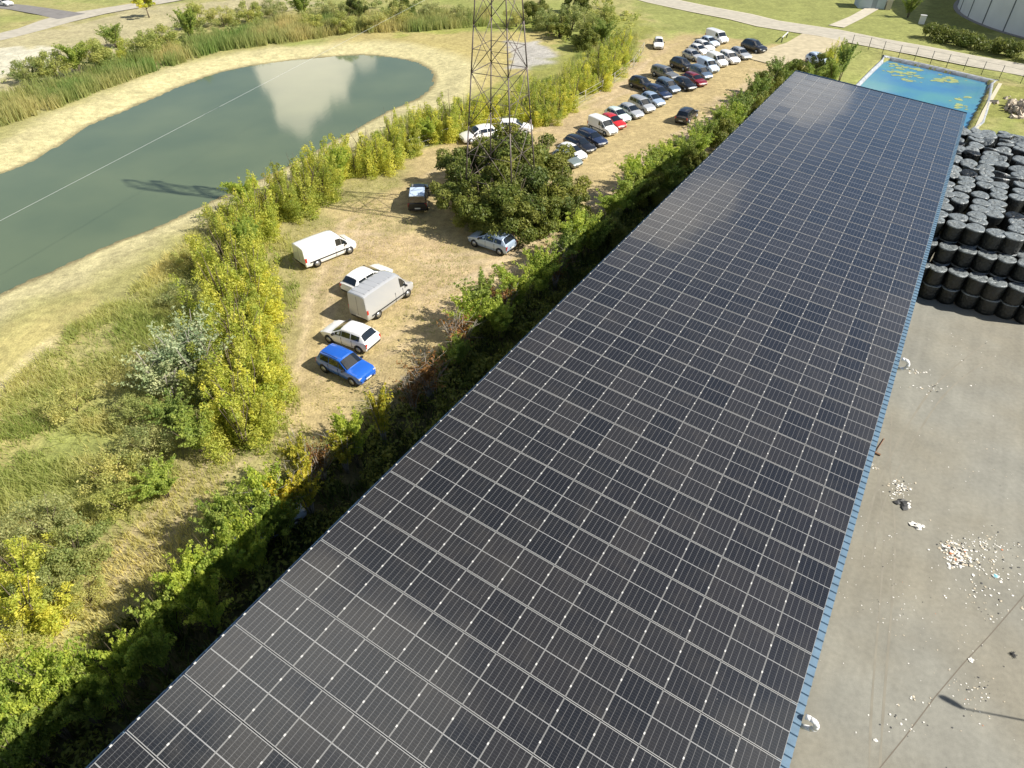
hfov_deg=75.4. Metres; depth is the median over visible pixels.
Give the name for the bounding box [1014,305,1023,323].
wrapped bale
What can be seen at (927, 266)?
wrapped bale
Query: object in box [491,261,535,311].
broadleaf bush
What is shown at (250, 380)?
young poplar
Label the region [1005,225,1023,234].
wrapped bale
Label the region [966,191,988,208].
wrapped bale
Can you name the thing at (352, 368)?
car
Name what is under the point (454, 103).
young poplar
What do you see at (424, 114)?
young poplar
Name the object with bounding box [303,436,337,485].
withered bush
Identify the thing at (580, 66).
young poplar
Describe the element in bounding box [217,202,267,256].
young poplar
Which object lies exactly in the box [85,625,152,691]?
broadleaf bush
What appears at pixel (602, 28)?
roadside tree
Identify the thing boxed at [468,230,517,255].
hatchback
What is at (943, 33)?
hedge
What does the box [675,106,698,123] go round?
suv
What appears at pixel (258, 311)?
young poplar
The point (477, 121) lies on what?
young poplar
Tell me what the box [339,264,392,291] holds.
hatchback
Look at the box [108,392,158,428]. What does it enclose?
scrub bush
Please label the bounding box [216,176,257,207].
broadleaf bush
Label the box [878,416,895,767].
tyre marks
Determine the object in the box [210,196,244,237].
young poplar
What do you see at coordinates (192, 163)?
pond water
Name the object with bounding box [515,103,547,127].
young poplar
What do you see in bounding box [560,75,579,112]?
young poplar
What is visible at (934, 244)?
wrapped bale
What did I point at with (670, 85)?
people carrier
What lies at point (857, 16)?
shed path
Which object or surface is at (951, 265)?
wrapped bale
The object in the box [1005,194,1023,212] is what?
wrapped bale
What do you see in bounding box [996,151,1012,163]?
wrapped bale
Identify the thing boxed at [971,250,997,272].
wrapped bale
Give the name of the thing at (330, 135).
young poplar
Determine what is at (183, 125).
overhead wire
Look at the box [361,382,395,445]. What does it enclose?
yellow bush
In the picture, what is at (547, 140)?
dense bush
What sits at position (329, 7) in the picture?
olive bush
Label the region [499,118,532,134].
hatchback
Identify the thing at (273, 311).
young poplar
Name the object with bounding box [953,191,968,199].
wrapped bale
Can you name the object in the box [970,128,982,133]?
wrapped bale
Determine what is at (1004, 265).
wrapped bale
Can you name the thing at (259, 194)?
young poplar
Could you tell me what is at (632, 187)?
roadside tree
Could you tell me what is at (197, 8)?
scrub bush
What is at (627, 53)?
young poplar
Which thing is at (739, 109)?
broadleaf bush
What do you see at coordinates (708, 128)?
roadside tree
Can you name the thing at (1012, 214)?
wrapped bale
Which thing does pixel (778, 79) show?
dense bush
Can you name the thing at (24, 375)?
tall grass
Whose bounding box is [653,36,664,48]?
hatchback
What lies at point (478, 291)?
roadside tree
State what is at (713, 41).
hatchback
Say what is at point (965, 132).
wrapped bale
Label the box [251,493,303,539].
roadside tree
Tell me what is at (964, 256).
wrapped bale
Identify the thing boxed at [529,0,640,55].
corner scrub
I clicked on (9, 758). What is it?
broadleaf bush
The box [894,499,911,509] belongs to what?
plastic bag
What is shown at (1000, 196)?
wrapped bale
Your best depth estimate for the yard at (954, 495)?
34.40 m
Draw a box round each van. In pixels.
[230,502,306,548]
[292,230,355,267]
[347,270,412,320]
[587,113,617,136]
[696,55,719,72]
[705,27,728,42]
[706,50,727,66]
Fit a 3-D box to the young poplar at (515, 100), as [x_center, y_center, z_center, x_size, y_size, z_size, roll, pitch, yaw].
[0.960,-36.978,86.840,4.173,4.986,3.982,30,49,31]
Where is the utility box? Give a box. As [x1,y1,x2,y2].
[918,14,927,23]
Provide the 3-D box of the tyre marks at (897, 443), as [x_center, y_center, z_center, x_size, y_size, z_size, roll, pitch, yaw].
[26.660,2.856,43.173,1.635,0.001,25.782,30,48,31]
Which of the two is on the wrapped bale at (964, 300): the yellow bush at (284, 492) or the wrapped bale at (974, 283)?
the wrapped bale at (974, 283)
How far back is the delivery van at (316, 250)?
58.59 m
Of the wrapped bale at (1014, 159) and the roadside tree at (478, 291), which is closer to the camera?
the roadside tree at (478, 291)
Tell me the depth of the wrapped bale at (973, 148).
66.18 m
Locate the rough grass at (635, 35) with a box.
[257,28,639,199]
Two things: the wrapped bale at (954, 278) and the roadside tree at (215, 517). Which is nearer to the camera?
the roadside tree at (215, 517)
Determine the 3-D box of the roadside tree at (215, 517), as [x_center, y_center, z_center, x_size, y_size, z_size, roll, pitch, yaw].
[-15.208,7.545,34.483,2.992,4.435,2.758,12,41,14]
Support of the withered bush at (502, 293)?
on the ground at (36, 312)
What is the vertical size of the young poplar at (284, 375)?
3.656 m
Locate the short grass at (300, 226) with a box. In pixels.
[293,168,470,417]
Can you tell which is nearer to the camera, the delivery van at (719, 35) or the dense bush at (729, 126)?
the dense bush at (729, 126)
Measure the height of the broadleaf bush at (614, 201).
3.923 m
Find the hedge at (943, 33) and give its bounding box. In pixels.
[920,21,1023,61]
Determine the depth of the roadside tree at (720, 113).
79.62 m
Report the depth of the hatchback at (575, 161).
75.50 m
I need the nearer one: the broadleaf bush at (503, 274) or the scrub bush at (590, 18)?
the broadleaf bush at (503, 274)
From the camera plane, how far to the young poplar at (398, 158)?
75.39 m
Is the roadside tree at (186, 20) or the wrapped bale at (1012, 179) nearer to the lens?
the wrapped bale at (1012, 179)
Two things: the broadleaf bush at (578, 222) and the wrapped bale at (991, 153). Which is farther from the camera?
the wrapped bale at (991, 153)
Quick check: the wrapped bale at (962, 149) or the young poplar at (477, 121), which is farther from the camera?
the young poplar at (477, 121)
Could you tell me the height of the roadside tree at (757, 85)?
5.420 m
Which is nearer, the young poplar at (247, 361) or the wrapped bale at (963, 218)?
the young poplar at (247, 361)
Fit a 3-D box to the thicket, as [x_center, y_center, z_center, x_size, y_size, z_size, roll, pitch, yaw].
[-23.284,-9.015,56.191,7.153,1.511,38.114,-13,42,-15]
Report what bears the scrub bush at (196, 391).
on the ground at (36, 312)
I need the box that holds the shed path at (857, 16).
[830,1,893,26]
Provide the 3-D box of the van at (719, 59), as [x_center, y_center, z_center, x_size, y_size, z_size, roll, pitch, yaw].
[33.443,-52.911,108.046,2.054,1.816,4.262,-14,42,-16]
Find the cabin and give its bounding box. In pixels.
[854,0,893,9]
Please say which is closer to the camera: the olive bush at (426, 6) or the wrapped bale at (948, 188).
the wrapped bale at (948, 188)
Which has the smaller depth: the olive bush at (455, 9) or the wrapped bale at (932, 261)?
the wrapped bale at (932, 261)
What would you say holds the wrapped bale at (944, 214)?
on the wrapped bale
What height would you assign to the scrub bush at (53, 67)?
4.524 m
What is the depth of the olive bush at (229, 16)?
127.84 m
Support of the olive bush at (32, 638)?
on the ground at (36, 312)
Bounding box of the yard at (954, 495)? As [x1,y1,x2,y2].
[790,252,1023,767]
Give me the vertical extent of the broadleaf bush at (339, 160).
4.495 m
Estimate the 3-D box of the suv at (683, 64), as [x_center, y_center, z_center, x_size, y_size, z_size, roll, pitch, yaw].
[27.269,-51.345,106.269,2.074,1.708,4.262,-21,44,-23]
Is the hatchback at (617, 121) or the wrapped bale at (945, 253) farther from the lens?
the hatchback at (617, 121)
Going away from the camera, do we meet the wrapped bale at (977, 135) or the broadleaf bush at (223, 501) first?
the broadleaf bush at (223, 501)
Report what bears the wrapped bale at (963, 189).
on the wrapped bale at (970, 184)
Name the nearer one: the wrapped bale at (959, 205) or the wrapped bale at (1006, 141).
the wrapped bale at (959, 205)
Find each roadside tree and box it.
[46,40,90,74]
[94,22,122,47]
[137,384,193,430]
[167,5,197,36]
[187,489,243,545]
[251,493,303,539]
[285,0,310,14]
[453,266,508,320]
[544,221,585,277]
[582,209,615,253]
[592,17,617,45]
[613,170,659,212]
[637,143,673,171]
[653,158,692,192]
[665,132,705,154]
[687,116,719,139]
[702,103,740,134]
[721,88,759,125]
[745,71,775,106]
[765,55,797,80]
[801,61,829,75]
[825,57,845,79]
[837,39,860,80]
[901,0,923,17]
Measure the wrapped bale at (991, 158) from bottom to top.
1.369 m
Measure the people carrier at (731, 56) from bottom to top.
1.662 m
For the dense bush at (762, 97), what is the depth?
85.00 m
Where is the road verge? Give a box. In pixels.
[640,0,1023,75]
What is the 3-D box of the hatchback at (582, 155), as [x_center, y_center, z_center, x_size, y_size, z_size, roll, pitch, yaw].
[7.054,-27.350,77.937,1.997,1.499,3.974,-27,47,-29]
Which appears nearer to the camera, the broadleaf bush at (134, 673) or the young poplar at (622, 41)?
the broadleaf bush at (134, 673)
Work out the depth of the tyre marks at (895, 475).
41.21 m
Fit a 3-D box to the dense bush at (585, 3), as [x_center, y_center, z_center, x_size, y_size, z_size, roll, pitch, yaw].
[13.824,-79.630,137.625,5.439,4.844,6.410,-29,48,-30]
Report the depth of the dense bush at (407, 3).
131.46 m
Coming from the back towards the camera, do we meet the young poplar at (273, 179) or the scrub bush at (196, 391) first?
the young poplar at (273, 179)
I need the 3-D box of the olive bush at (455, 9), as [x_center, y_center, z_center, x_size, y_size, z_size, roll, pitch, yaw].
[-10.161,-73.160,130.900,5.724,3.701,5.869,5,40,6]
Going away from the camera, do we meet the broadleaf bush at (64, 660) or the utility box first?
the broadleaf bush at (64, 660)
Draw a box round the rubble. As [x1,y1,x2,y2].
[990,96,1023,118]
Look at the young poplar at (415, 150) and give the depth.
77.88 m
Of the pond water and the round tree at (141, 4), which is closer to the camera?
the pond water
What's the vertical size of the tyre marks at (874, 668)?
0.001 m
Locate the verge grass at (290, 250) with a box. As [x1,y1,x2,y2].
[256,230,304,439]
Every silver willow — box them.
[104,332,203,397]
[132,298,235,385]
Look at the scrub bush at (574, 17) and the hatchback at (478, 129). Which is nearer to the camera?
the hatchback at (478, 129)
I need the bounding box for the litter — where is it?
[820,333,1023,767]
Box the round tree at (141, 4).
[131,0,155,17]
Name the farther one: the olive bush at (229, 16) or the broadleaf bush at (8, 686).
the olive bush at (229, 16)
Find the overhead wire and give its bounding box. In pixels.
[0,0,423,220]
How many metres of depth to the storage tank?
126.99 m
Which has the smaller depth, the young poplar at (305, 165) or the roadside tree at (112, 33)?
the young poplar at (305, 165)
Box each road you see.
[0,0,178,39]
[643,0,1023,74]
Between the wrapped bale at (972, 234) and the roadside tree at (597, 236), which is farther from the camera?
the roadside tree at (597, 236)
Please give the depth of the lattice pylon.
58.51 m
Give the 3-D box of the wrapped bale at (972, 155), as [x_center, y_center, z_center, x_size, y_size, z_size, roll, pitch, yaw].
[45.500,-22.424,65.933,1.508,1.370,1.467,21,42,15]
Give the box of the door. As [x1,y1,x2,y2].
[871,0,877,7]
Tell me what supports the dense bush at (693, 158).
on the ground at (36, 312)
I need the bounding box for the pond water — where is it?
[0,55,433,293]
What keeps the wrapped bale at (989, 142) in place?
on the wrapped bale
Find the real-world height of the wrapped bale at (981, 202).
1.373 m
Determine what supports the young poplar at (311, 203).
on the ground at (36, 312)
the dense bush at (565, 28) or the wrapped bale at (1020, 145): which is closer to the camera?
the wrapped bale at (1020, 145)
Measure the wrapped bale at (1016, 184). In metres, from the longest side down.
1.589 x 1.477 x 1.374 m
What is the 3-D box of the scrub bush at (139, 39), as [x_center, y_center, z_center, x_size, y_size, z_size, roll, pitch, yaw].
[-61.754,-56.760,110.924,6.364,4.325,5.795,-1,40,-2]
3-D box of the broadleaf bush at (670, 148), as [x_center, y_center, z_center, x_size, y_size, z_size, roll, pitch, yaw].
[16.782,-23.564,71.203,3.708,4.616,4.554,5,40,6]
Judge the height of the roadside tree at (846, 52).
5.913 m
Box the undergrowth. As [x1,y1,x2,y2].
[0,171,689,767]
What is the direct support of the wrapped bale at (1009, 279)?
on the wrapped bale
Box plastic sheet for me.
[991,573,1002,582]
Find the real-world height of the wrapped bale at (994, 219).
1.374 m
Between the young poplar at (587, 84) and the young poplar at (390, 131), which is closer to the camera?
the young poplar at (390, 131)
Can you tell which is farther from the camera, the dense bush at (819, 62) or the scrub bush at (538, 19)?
the scrub bush at (538, 19)
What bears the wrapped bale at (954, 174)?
on the wrapped bale
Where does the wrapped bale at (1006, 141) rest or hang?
on the wrapped bale
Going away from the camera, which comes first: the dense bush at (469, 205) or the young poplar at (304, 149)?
the dense bush at (469, 205)
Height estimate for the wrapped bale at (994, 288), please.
1.371 m
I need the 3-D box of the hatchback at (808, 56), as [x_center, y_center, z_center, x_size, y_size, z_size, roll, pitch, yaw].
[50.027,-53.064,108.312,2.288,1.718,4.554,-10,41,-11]
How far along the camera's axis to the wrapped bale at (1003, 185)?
59.54 m
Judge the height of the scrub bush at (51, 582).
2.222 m
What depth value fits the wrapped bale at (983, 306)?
52.74 m
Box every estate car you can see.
[0,0,13,5]
[563,133,596,153]
[575,127,607,146]
[645,83,672,98]
[682,71,707,85]
[692,39,714,50]
[730,46,751,59]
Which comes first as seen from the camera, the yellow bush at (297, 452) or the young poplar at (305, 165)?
the yellow bush at (297, 452)
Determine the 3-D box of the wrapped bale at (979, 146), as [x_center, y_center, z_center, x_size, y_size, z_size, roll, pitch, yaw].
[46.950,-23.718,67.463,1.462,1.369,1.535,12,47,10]
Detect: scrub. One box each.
[1,0,423,82]
[46,257,207,514]
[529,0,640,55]
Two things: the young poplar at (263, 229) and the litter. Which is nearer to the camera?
the litter
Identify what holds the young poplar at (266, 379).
on the ground at (36, 312)
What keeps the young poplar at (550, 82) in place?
on the ground at (36, 312)
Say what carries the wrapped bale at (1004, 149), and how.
on the wrapped bale at (1009, 156)
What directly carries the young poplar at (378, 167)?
on the ground at (36, 312)
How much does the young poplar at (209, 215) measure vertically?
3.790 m
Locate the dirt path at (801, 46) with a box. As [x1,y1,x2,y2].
[751,34,844,64]
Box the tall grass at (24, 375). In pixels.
[0,217,272,618]
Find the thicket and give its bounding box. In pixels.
[193,190,270,388]
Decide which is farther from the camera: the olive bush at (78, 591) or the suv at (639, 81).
the suv at (639, 81)
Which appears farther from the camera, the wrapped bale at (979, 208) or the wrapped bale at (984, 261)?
the wrapped bale at (979, 208)
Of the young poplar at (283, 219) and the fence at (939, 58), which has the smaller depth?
the young poplar at (283, 219)
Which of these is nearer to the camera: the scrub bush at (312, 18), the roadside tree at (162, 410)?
the roadside tree at (162, 410)
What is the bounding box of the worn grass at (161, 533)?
[0,419,329,667]
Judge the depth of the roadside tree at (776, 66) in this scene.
94.08 m
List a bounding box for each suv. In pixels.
[628,74,650,91]
[669,56,691,71]
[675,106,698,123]
[740,38,767,53]
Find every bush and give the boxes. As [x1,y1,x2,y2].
[0,491,88,557]
[0,620,60,680]
[0,648,41,720]
[0,667,75,742]
[0,692,54,767]
[0,712,44,767]
[4,634,88,699]
[6,558,77,622]
[8,55,50,82]
[25,654,105,728]
[28,518,114,580]
[30,48,71,78]
[37,384,100,425]
[53,645,129,710]
[62,574,108,618]
[75,447,143,495]
[78,38,116,69]
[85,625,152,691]
[87,480,141,526]
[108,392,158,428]
[113,606,176,678]
[114,420,181,471]
[118,452,179,500]
[122,30,162,56]
[122,577,184,641]
[143,23,180,49]
[148,539,222,606]
[155,277,202,311]
[159,566,233,634]
[163,402,214,453]
[168,243,208,268]
[181,368,231,416]
[185,1,210,26]
[187,519,249,591]
[203,477,255,522]
[205,4,236,25]
[210,510,278,574]
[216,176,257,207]
[225,213,262,254]
[229,482,294,547]
[233,470,306,521]
[234,0,264,23]
[242,456,289,502]
[260,0,286,15]
[274,414,310,478]
[274,452,323,514]
[298,13,324,28]
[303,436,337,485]
[316,0,345,15]
[316,427,360,473]
[318,143,351,183]
[326,406,373,467]
[328,10,356,32]
[344,0,368,17]
[359,10,388,32]
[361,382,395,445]
[382,0,413,24]
[388,367,429,412]
[389,0,414,15]
[396,345,458,399]
[415,115,440,144]
[418,0,443,15]
[428,162,494,221]
[433,306,481,345]
[434,140,495,183]
[438,330,473,366]
[442,290,492,341]
[449,3,473,21]
[450,177,496,228]
[452,155,537,232]
[468,120,534,166]
[469,179,540,245]
[477,180,547,239]
[478,128,551,185]
[479,277,519,305]
[482,291,517,341]
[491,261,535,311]
[497,162,583,225]
[499,4,532,26]
[512,244,566,297]
[513,133,578,185]
[522,0,548,21]
[525,184,563,239]
[527,166,592,218]
[531,7,561,29]
[544,243,581,288]
[547,15,572,37]
[555,207,602,263]
[557,194,590,223]
[558,3,586,29]
[561,0,592,12]
[570,22,599,51]
[574,10,599,34]
[588,208,629,247]
[591,1,618,26]
[594,185,634,215]
[614,152,659,185]
[632,166,668,206]
[652,138,686,165]
[676,144,707,179]
[681,127,716,152]
[708,118,738,147]
[721,101,746,133]
[734,89,768,121]
[747,68,784,101]
[783,59,808,80]
[810,52,831,77]
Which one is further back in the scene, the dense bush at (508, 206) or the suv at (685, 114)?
the suv at (685, 114)
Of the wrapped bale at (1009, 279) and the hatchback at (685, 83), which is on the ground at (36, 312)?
the hatchback at (685, 83)
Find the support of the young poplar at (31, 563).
on the ground at (36, 312)
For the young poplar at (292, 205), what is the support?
on the ground at (36, 312)
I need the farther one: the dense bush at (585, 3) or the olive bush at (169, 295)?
the dense bush at (585, 3)
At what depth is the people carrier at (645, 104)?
90.25 m
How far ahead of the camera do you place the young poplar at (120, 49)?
108.61 m
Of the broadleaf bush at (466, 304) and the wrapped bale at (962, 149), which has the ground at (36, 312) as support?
the broadleaf bush at (466, 304)
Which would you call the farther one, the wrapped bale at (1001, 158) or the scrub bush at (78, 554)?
the wrapped bale at (1001, 158)
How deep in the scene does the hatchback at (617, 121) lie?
85.21 m
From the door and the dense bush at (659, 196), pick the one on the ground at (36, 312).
the dense bush at (659, 196)
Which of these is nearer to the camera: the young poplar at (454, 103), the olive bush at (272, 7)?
the young poplar at (454, 103)
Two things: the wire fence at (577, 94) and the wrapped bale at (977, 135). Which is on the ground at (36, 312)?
the wire fence at (577, 94)
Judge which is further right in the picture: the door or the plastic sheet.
the plastic sheet
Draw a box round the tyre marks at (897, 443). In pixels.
[861,344,985,559]
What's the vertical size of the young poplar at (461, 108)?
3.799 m
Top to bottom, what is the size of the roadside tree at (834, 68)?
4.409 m
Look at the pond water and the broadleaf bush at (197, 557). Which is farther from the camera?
the pond water
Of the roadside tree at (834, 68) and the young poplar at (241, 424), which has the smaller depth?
the young poplar at (241, 424)
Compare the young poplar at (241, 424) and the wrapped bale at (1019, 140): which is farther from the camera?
the wrapped bale at (1019, 140)
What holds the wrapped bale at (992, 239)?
on the wrapped bale at (978, 248)
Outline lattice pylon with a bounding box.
[465,0,534,234]
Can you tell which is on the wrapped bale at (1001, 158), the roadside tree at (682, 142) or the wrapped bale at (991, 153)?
the wrapped bale at (991, 153)
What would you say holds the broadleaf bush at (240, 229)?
on the ground at (36, 312)
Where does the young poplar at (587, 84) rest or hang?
on the ground at (36, 312)
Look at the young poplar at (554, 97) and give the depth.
88.20 m
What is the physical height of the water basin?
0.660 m
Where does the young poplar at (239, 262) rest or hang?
on the ground at (36, 312)
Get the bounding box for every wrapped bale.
[917,280,941,299]
[922,262,930,279]
[923,264,947,285]
[927,238,937,258]
[930,258,949,268]
[933,217,944,236]
[933,242,957,263]
[935,238,957,250]
[936,285,960,303]
[939,210,947,220]
[940,220,965,241]
[941,202,953,213]
[941,268,968,289]
[942,213,967,229]
[944,191,954,200]
[946,186,953,191]
[947,181,954,187]
[948,262,969,271]
[949,169,959,182]
[949,197,968,213]
[952,165,961,172]
[952,245,976,267]
[953,159,959,165]
[953,185,970,195]
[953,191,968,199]
[955,155,962,162]
[955,176,974,185]
[955,288,979,309]
[956,181,974,195]
[956,241,978,248]
[957,145,965,155]
[958,159,977,168]
[959,223,984,245]
[960,169,977,178]
[961,128,971,140]
[961,149,980,161]
[962,165,979,172]
[962,272,987,295]
[964,133,983,141]
[964,136,983,146]
[965,146,978,151]
[965,204,988,214]
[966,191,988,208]
[966,211,986,219]
[966,217,987,228]
[967,142,983,152]
[968,198,990,207]
[968,267,988,275]
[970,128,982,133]
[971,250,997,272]
[973,181,993,192]
[974,176,993,183]
[974,296,1000,314]
[976,164,993,171]
[976,245,997,253]
[977,151,998,162]
[977,155,997,163]
[977,159,993,166]
[977,169,994,177]
[978,147,998,159]
[979,228,1005,250]
[980,277,1007,300]
[982,132,996,143]
[983,137,994,147]
[985,210,1003,229]
[987,187,1006,194]
[987,205,1005,214]
[987,272,1006,280]
[988,199,1007,208]
[989,192,1007,201]
[990,181,1008,190]
[990,254,1016,276]
[991,176,1009,184]
[992,170,1010,178]
[993,161,1008,172]
[994,134,1013,147]
[994,139,1014,148]
[994,155,1006,162]
[994,300,1019,319]
[995,146,1010,152]
[996,131,1009,134]
[996,142,1014,148]
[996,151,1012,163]
[997,251,1016,257]
[998,232,1023,254]
[999,211,1023,229]
[1000,282,1023,305]
[1003,218,1023,230]
[1005,176,1023,191]
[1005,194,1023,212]
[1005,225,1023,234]
[1006,165,1023,174]
[1006,181,1023,195]
[1006,275,1023,283]
[1009,155,1023,166]
[1009,258,1023,281]
[1010,171,1023,177]
[1010,188,1023,194]
[1011,137,1023,144]
[1011,146,1023,157]
[1013,161,1023,165]
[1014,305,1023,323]
[1015,143,1023,147]
[1016,251,1023,260]
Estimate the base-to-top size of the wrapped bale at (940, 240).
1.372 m
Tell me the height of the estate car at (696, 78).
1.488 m
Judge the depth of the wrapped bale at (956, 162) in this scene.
63.56 m
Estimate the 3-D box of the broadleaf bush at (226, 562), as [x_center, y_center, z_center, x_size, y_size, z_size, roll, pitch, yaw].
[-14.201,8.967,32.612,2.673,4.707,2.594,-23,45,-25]
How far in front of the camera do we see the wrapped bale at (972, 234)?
53.26 m
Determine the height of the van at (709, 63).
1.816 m
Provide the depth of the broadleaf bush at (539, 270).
53.06 m
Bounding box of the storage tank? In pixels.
[953,0,1023,38]
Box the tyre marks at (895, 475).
[871,354,994,565]
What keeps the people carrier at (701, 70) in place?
on the ground at (36, 312)
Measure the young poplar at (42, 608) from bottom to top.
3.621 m
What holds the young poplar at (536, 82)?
on the ground at (36, 312)
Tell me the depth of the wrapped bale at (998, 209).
55.87 m
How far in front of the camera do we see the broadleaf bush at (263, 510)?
34.30 m
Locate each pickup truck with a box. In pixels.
[407,183,429,210]
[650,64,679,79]
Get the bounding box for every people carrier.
[628,94,655,112]
[655,76,680,93]
[689,63,712,78]
[720,49,740,64]
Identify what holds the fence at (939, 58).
on the ground at (36, 312)
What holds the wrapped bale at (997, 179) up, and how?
on the wrapped bale at (998, 174)
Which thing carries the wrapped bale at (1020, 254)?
on the wrapped bale at (1009, 279)
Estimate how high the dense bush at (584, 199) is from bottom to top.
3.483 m
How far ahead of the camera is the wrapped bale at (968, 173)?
61.62 m
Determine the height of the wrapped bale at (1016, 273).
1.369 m
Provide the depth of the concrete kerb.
92.40 m
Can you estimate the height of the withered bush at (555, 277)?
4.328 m
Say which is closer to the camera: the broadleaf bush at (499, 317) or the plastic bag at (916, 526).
the plastic bag at (916, 526)
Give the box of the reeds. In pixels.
[0,4,490,126]
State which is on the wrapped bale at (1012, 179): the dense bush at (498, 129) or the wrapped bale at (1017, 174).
the wrapped bale at (1017, 174)
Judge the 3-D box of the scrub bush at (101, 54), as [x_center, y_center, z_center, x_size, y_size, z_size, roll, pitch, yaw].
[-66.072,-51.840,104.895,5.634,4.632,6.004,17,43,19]
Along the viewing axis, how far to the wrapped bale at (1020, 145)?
66.96 m
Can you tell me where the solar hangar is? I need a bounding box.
[86,70,966,767]
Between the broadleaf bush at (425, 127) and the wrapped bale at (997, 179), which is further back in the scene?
the broadleaf bush at (425, 127)
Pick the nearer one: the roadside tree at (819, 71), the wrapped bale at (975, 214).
the wrapped bale at (975, 214)
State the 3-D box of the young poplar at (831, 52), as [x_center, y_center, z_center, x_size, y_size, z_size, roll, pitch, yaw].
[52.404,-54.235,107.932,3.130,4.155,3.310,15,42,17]
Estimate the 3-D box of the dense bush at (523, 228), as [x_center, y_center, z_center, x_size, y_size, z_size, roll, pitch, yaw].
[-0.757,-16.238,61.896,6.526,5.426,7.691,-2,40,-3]
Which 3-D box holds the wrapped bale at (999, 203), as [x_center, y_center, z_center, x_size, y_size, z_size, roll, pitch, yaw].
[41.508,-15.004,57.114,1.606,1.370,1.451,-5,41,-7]
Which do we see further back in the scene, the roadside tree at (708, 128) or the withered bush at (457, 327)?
the roadside tree at (708, 128)
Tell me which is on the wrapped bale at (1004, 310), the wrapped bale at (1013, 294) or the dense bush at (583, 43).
the wrapped bale at (1013, 294)
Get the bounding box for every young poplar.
[0,531,58,608]
[0,567,88,652]
[87,36,128,64]
[168,251,258,329]
[173,295,267,366]
[175,333,259,408]
[183,212,238,267]
[190,221,265,295]
[191,236,233,280]
[195,290,274,358]
[196,278,265,331]
[198,364,266,441]
[198,394,280,467]
[200,191,267,233]
[200,348,285,441]
[202,344,298,407]
[205,254,259,295]
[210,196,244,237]
[213,326,264,381]
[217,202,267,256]
[218,372,294,457]
[222,235,284,287]
[228,259,286,312]
[230,294,288,332]
[231,180,281,242]
[234,206,282,243]
[235,315,286,364]
[243,169,284,213]
[248,185,293,226]
[261,160,291,200]
[273,171,306,224]
[277,157,335,219]
[287,154,317,198]
[299,142,328,188]
[299,152,343,203]
[301,143,350,186]
[317,132,352,170]
[342,127,385,164]
[344,142,372,178]
[356,134,397,179]
[365,124,409,169]
[383,106,409,155]
[391,122,423,158]
[398,109,424,143]
[405,101,443,130]
[414,101,463,144]
[425,92,462,133]
[443,106,470,141]
[456,93,477,121]
[462,100,493,128]
[472,93,501,125]
[497,101,523,119]
[500,82,537,118]
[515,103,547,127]
[516,73,545,104]
[530,83,553,118]
[531,94,563,126]
[539,74,568,102]
[543,82,574,118]
[553,58,578,100]
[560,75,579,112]
[567,59,591,84]
[577,66,599,94]
[582,48,607,77]
[583,61,614,91]
[593,42,610,64]
[595,50,629,77]
[597,36,622,58]
[608,29,632,50]
[612,45,641,63]
[825,37,844,62]
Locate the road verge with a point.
(818, 35)
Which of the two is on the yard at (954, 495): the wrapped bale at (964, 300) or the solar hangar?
the wrapped bale at (964, 300)
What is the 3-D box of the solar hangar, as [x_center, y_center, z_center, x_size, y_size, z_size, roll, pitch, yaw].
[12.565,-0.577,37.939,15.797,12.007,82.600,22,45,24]
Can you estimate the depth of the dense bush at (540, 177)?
62.30 m
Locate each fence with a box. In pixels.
[409,45,643,150]
[852,35,1023,83]
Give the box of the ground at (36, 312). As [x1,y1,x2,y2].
[0,0,1023,767]
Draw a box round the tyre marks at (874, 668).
[868,435,884,767]
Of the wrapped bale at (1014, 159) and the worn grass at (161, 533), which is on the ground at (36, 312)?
the worn grass at (161, 533)
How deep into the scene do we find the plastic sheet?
34.56 m
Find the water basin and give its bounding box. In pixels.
[856,55,998,127]
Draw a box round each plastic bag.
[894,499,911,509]
[908,521,924,529]
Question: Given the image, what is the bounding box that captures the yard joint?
[879,595,1023,767]
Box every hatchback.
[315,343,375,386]
[320,319,380,353]
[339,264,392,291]
[459,123,497,144]
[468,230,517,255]
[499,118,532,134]
[552,148,582,167]
[557,141,587,159]
[602,112,626,129]
[604,106,631,121]
[618,102,643,119]
[641,91,665,106]
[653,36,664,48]
[673,76,696,91]
[682,48,701,61]
[688,43,708,54]
[700,35,719,46]
[805,51,826,62]
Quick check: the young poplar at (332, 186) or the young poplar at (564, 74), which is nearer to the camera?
the young poplar at (332, 186)
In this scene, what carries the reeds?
on the ground at (36, 312)
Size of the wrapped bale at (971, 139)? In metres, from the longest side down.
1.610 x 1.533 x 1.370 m
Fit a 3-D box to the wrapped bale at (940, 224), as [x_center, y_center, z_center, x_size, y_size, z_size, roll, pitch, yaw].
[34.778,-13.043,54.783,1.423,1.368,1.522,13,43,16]
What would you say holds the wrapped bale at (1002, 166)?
on the wrapped bale
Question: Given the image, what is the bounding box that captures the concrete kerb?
[975,83,1001,128]
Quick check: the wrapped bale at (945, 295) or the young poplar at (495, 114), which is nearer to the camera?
the wrapped bale at (945, 295)
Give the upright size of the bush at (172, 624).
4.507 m

